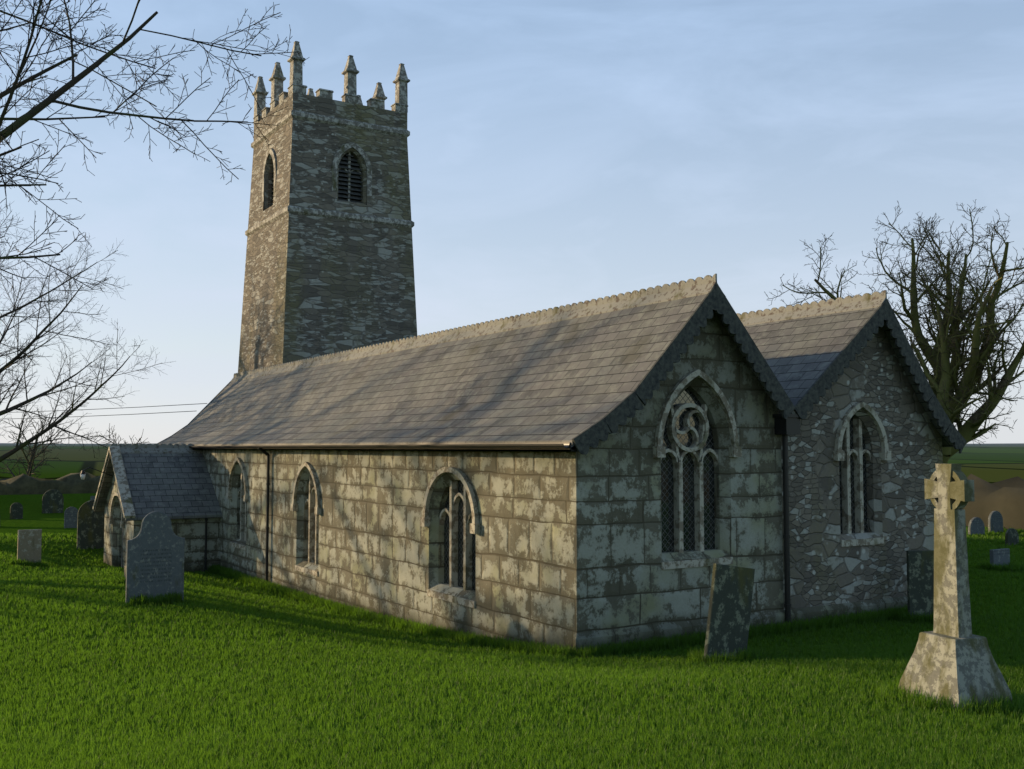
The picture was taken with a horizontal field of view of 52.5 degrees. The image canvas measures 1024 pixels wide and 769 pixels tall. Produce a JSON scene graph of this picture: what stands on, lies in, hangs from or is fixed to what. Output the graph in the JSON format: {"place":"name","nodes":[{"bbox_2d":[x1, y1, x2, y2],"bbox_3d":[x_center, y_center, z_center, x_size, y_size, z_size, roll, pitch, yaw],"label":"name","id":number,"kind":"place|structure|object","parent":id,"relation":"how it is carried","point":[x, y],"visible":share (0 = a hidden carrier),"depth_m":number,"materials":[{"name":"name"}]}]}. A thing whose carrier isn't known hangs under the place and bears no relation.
{"place":"outdoors","nodes":[
{"label":"outdoors","id":0,"kind":"place"},
{"bbox_2d":[0,202,174,461],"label":"ash tree","id":1,"kind":"object","parent":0,"point":[30,337],"depth_m":45.38,"materials":[{"name":"brown plant"}]},
{"bbox_2d":[80,467,112,476],"bbox_3d":[-13.530,2.849,33.832,1.025,0.324,0.180,2,-4,-31],"label":"porch lamp bracket","id":2,"kind":"object","parent":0,"point":[82,471],"visible":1,"depth_m":33.71,"materials":[{"name":"black metal"}]},
{"bbox_2d":[0,0,308,387],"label":"ash tree","id":3,"kind":"object","parent":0,"point":[53,40],"depth_m":14.62,"materials":[{"name":"brown plant"}]},
{"bbox_2d":[0,443,1023,768],"bbox_3d":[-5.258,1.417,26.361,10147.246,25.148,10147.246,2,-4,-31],"label":"ground","id":4,"kind":"structure","parent":0,"point":[996,463],"depth_m":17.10,"materials":[{"name":"green plant"}]},
{"bbox_2d":[10,502,22,518],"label":"gravestone","id":5,"kind":"object","parent":4,"relation":"on","point":[16,510],"visible":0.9,"depth_m":50.59,"materials":[{"name":"grey stone"}]},
{"bbox_2d":[17,529,41,562],"bbox_3d":[-13.709,4.790,29.483,0.615,1.330,0.120,2,-4,-31],"label":"gravestone","id":6,"kind":"object","parent":4,"relation":"on","point":[29,544],"visible":0.63,"depth_m":29.45,"materials":[{"name":"grey stone"}]},
{"bbox_2d":[0,413,65,478],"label":"tree","id":7,"kind":"object","parent":4,"relation":"on","point":[30,471],"visible":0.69,"depth_m":92.07,"materials":[{"name":"brown plant"}]},
{"bbox_2d":[0,472,100,494],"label":"boundary hedge","id":8,"kind":"object","parent":4,"relation":"on","point":[25,484],"visible":0.1,"depth_m":56.73,"materials":[{"name":"plant"}]},
{"bbox_2d":[42,489,63,512],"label":"gravestone","id":9,"kind":"object","parent":4,"relation":"on","point":[52,500],"visible":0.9,"depth_m":53.15,"materials":[{"name":"grey stone"}]},
{"bbox_2d":[64,507,77,527],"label":"gravestone","id":10,"kind":"object","parent":4,"relation":"on","point":[70,516],"visible":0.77,"depth_m":43.65,"materials":[{"name":"stone"}]},
{"bbox_2d":[77,500,104,548],"bbox_3d":[-14.957,5.116,37.069,1.052,1.978,0.090,2,-4,-31],"label":"gravestone","id":11,"kind":"object","parent":4,"relation":"on","point":[90,526],"visible":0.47,"depth_m":36.98,"materials":[{"name":"grey stone"}]},
{"bbox_2d":[9,403,206,418],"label":"overhead wires","id":12,"kind":"object","parent":4,"relation":"on","point":[112,408],"visible":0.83,"depth_m":43.41,"materials":[{"name":"black paint"}]},
{"bbox_2d":[86,424,149,458],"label":"tree","id":13,"kind":"object","parent":4,"relation":"on","point":[109,439],"visible":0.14,"depth_m":102.51,"materials":[{"name":"brown plant"}]},
{"bbox_2d":[121,528,123,566],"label":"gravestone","id":14,"kind":"object","parent":4,"relation":"on","point":[122,548],"visible":0.03,"depth_m":33.65,"materials":[{"name":"stone"}]},
{"bbox_2d":[125,511,184,603],"bbox_3d":[-7.042,3.524,20.514,1.098,2.030,0.090,2,-4,-31],"label":"gravestone","id":15,"kind":"object","parent":4,"relation":"on","point":[155,555],"visible":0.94,"depth_m":20.48,"materials":[{"name":"stone"}]},
{"bbox_2d":[103,475,219,572],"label":"porch walls","id":16,"kind":"structure","parent":4,"relation":"on","point":[191,532],"depth_m":32.37,"materials":[{"name":"grey stone"}]},
{"bbox_2d":[93,446,135,517],"bbox_3d":[-12.768,3.059,33.243,0.314,2.170,5.378,2,-4,-31],"label":"porch gable coping","id":17,"kind":"object","parent":16,"relation":"on","point":[122,484],"visible":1,"depth_m":32.19,"materials":[{"name":"grey stone"}]},
{"bbox_2d":[108,492,124,527],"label":"porch door mouldings","id":18,"kind":"object","parent":16,"relation":"attached to","point":[111,518],"visible":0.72,"depth_m":33.68,"materials":[{"name":"beige stone"}]},
{"bbox_2d":[95,453,221,520],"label":"porch roof slates","id":19,"kind":"object","parent":16,"relation":"on","point":[175,485],"visible":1,"depth_m":32.84,"materials":[{"name":"grey stone"}]},
{"bbox_2d":[109,443,202,454],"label":"ridge tiles","id":20,"kind":"object","parent":19,"relation":"on","point":[128,448],"visible":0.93,"depth_m":33.90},
{"bbox_2d":[238,92,416,372],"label":"tower walls","id":21,"kind":"structure","parent":4,"relation":"on","point":[315,286],"depth_m":38.67,"materials":[{"name":"grey stone"}]},
{"bbox_2d":[271,153,361,204],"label":"belfry louvers","id":22,"kind":"object","parent":21,"relation":"attached to","point":[350,180],"visible":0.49,"depth_m":39.15,"materials":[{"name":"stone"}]},
{"bbox_2d":[262,142,371,210],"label":"window surrounds","id":23,"kind":"object","parent":21,"relation":"attached to","point":[344,148],"visible":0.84,"depth_m":39.13,"materials":[{"name":"stone"}]},
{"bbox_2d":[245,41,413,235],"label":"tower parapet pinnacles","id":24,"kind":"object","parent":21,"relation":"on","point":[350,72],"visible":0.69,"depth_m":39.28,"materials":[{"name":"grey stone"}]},
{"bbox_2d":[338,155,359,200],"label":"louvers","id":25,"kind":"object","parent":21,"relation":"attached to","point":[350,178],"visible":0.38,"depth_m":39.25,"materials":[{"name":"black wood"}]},
{"bbox_2d":[202,310,783,650],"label":"aisle walls","id":26,"kind":"structure","parent":4,"relation":"on","point":[568,546],"depth_m":17.99,"materials":[{"name":"stone"}]},
{"bbox_2d":[189,414,799,622],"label":"gutters and downpipes","id":27,"kind":"object","parent":26,"relation":"attached to","point":[789,425],"visible":0.88,"depth_m":18.31,"materials":[{"name":"black metal"}]},
{"bbox_2d":[158,294,952,446],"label":"church roof slates","id":28,"kind":"object","parent":26,"relation":"on","point":[569,380],"visible":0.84,"depth_m":20.95,"materials":[{"name":"grey stone"}]},
{"bbox_2d":[230,274,886,381],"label":"ridge tiles","id":29,"kind":"object","parent":28,"relation":"on","point":[697,286],"visible":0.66,"depth_m":21.69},
{"bbox_2d":[157,284,965,454],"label":"bargeboards","id":30,"kind":"object","parent":28,"relation":"attached to","point":[717,301],"visible":0.89,"depth_m":17.81,"materials":[{"name":"grey wood"}]},
{"bbox_2d":[790,398,799,410],"bbox_3d":[-1.032,0.940,27.972,0.320,0.220,22.910,2,-4,-31],"label":"valley gutter","id":31,"kind":"object","parent":28,"relation":"attached to","point":[794,401],"visible":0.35,"depth_m":18.32,"materials":[{"name":"grey metal"}]},
{"bbox_2d":[703,563,754,658],"bbox_3d":[3.089,3.394,14.800,0.756,1.603,0.070,13,-9,-30],"label":"gravestone","id":32,"kind":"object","parent":4,"relation":"on","point":[729,613],"depth_m":14.77,"materials":[{"name":"grey stone"}]},
{"bbox_2d":[576,596,907,651],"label":"wall plinth","id":33,"kind":"structure","parent":4,"relation":"on","point":[594,638],"depth_m":17.22,"materials":[{"name":"grey stone"}]},
{"bbox_2d":[781,327,942,609],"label":"nave walls","id":34,"kind":"structure","parent":4,"relation":"on","point":[826,568],"depth_m":19.61,"materials":[{"name":"grey stone"}]},
{"bbox_2d":[226,369,890,607],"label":"window surrounds","id":35,"kind":"object","parent":34,"relation":"attached to","point":[842,452],"depth_m":19.33,"materials":[{"name":"grey stone"}]},
{"bbox_2d":[308,388,867,590],"bbox_3d":[-2.337,2.373,23.776,5.223,3.930,19.154,4,-6,-52],"label":"window glass","id":36,"kind":"object","parent":35,"relation":"in","point":[686,395],"visible":0.27,"depth_m":17.78,"materials":[{"name":"black glass"}]},
{"bbox_2d":[765,199,1023,463],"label":"oak tree","id":37,"kind":"object","parent":4,"relation":"on","point":[967,430],"depth_m":30.06,"materials":[{"name":"brown plant"}]},
{"bbox_2d":[906,550,933,616],"bbox_3d":[7.559,3.813,19.010,0.615,1.532,0.100,0,-3,-1],"label":"gravestone","id":38,"kind":"object","parent":4,"relation":"on","point":[920,581],"visible":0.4,"depth_m":18.97,"materials":[{"name":"grey stone"}]},
{"bbox_2d":[898,464,1012,710],"bbox_3d":[4.633,2.227,10.940,0.740,2.777,0.853,1,-4,-22],"label":"celtic cross memorial","id":39,"kind":"object","parent":4,"relation":"on","point":[952,655],"visible":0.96,"depth_m":10.81,"materials":[{"name":"stone"}]},
{"bbox_2d":[968,517,984,534],"bbox_3d":[16.273,5.091,36.372,0.808,0.881,0.100,2,-4,-31],"label":"gravestone","id":40,"kind":"object","parent":4,"relation":"on","point":[976,525],"visible":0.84,"depth_m":36.31,"materials":[{"name":"stone"}]},
{"bbox_2d":[963,474,1023,529],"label":"hedge","id":41,"kind":"object","parent":4,"relation":"on","point":[1005,498],"visible":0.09,"depth_m":40.28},
{"bbox_2d":[988,511,1002,532],"bbox_3d":[17.712,5.144,38.017,0.760,1.034,0.100,2,-4,-31],"label":"gravestone","id":42,"kind":"object","parent":4,"relation":"on","point":[995,521],"visible":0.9,"depth_m":37.94,"materials":[{"name":"stone"}]},
{"bbox_2d":[990,548,1009,566],"bbox_3d":[11.924,4.412,25.357,0.659,0.777,0.100,2,-4,-31],"label":"gravestone","id":43,"kind":"object","parent":4,"relation":"on","point":[1000,556],"visible":0.5,"depth_m":25.30,"materials":[{"name":"stone"}]},
{"bbox_2d":[1005,528,1018,544],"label":"gravestone","id":44,"kind":"object","parent":4,"relation":"on","point":[1011,535],"visible":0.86,"depth_m":32.35,"materials":[{"name":"grey stone"}]},
{"bbox_2d":[0,0,1023,443],"label":"sky","id":45,"kind":"structure","parent":0,"point":[561,152],"materials":[{"name":"blue"}]}
]}

